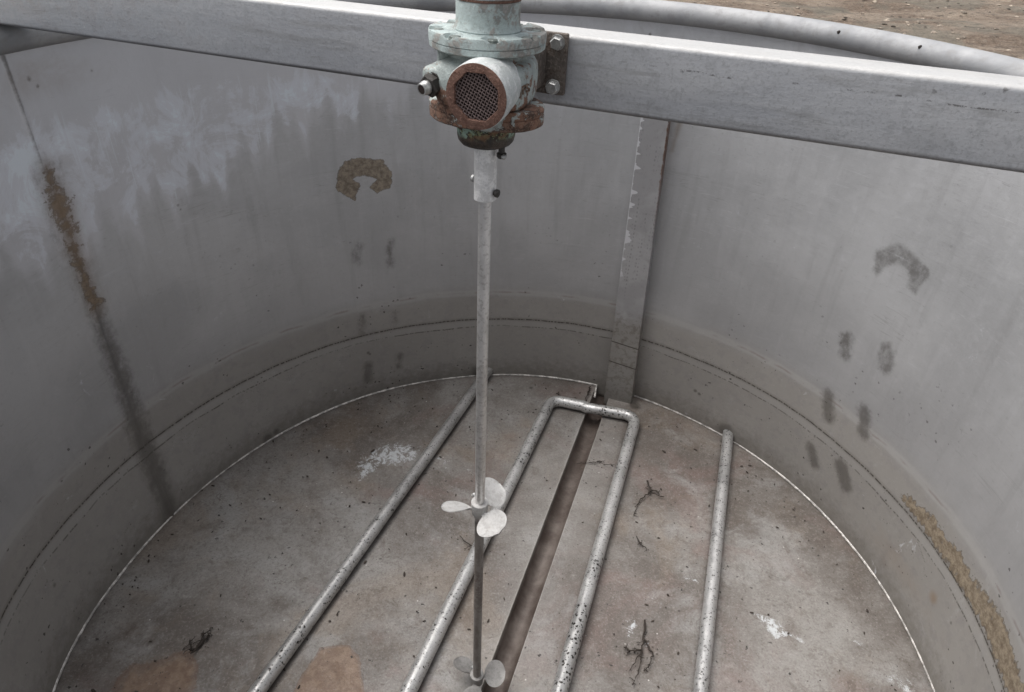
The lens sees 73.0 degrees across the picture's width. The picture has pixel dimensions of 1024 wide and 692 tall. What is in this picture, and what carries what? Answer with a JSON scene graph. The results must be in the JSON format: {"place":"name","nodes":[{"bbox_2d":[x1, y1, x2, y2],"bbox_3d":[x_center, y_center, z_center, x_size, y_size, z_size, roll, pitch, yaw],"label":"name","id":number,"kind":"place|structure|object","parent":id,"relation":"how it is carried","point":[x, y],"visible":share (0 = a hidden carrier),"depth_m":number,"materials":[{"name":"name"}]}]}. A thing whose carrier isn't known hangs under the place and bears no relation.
{"place":"outdoors","nodes":[
{"label":"outdoors","id":0,"kind":"place"},
{"bbox_2d":[75,383,896,691],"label":"debris flecks","id":1,"kind":"object","parent":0,"point":[489,551],"visible":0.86,"depth_m":1.86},
{"bbox_2d":[665,0,1023,59],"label":"ground","id":2,"kind":"structure","parent":0,"point":[984,13],"depth_m":10.88,"materials":[{"name":"brown soil"}]},
{"bbox_2d":[0,0,1023,691],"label":"steel tank","id":3,"kind":"object","parent":2,"relation":"on","point":[218,274],"visible":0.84,"depth_m":1.77,"materials":[{"name":"grey metal"}]},
{"bbox_2d":[182,627,212,653],"bbox_3d":[-0.728,0.684,1.607,0.036,0.011,0.083,23,39,27],"label":"twig","id":4,"kind":"object","parent":3,"relation":"on","point":[201,642],"visible":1,"depth_m":1.60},
{"bbox_2d":[247,367,492,691],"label":"floor pipe","id":5,"kind":"object","parent":3,"relation":"on","point":[277,663],"visible":0.94,"depth_m":1.79,"materials":[{"name":"grey metal"}]},
{"bbox_2d":[0,0,1023,172],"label":"support beam","id":6,"kind":"structure","parent":3,"relation":"on","point":[972,118],"depth_m":0.86,"materials":[{"name":"grey metal"}]},
{"bbox_2d":[417,0,568,691],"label":"agitator","id":7,"kind":"object","parent":6,"relation":"attached to","point":[493,69],"visible":1,"depth_m":0.79,"materials":[{"name":"green paint"}]},
{"bbox_2d":[399,396,639,691],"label":"bent pipe","id":8,"kind":"object","parent":3,"relation":"on","point":[433,641],"visible":0.94,"depth_m":1.79,"materials":[{"name":"grey metal"}]},
{"bbox_2d":[578,460,613,464],"bbox_3d":[0.265,0.361,2.146,0.131,0.008,0.026,3,34,1],"label":"twig","id":9,"kind":"object","parent":3,"relation":"on","point":[598,461],"visible":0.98,"depth_m":2.14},
{"bbox_2d":[603,118,670,403],"bbox_3d":[0.396,-0.273,2.140,0.108,1.128,0.077,14,36,16],"label":"upright channel","id":10,"kind":"object","parent":3,"relation":"attached to","point":[649,166],"visible":0.83,"depth_m":2.10,"materials":[{"name":"metal"}]},
{"bbox_2d":[624,619,653,684],"bbox_3d":[0.298,0.717,1.628,0.069,0.012,0.169,3,34,1],"label":"twig","id":11,"kind":"object","parent":3,"relation":"on","point":[641,649],"visible":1,"depth_m":1.62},
{"bbox_2d":[633,480,663,516],"bbox_3d":[0.398,0.452,2.020,0.069,0.011,0.150,20,38,24],"label":"twig","id":12,"kind":"object","parent":3,"relation":"on","point":[650,490],"visible":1,"depth_m":2.04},
{"bbox_2d":[692,429,733,691],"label":"floor pipe","id":13,"kind":"object","parent":3,"relation":"on","point":[701,683],"visible":0.91,"depth_m":1.78,"materials":[{"name":"grey metal"}]},
{"bbox_2d":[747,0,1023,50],"bbox_3d":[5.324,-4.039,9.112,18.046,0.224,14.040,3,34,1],"label":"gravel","id":14,"kind":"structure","parent":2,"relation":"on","point":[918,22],"depth_m":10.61,"materials":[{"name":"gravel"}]}
]}

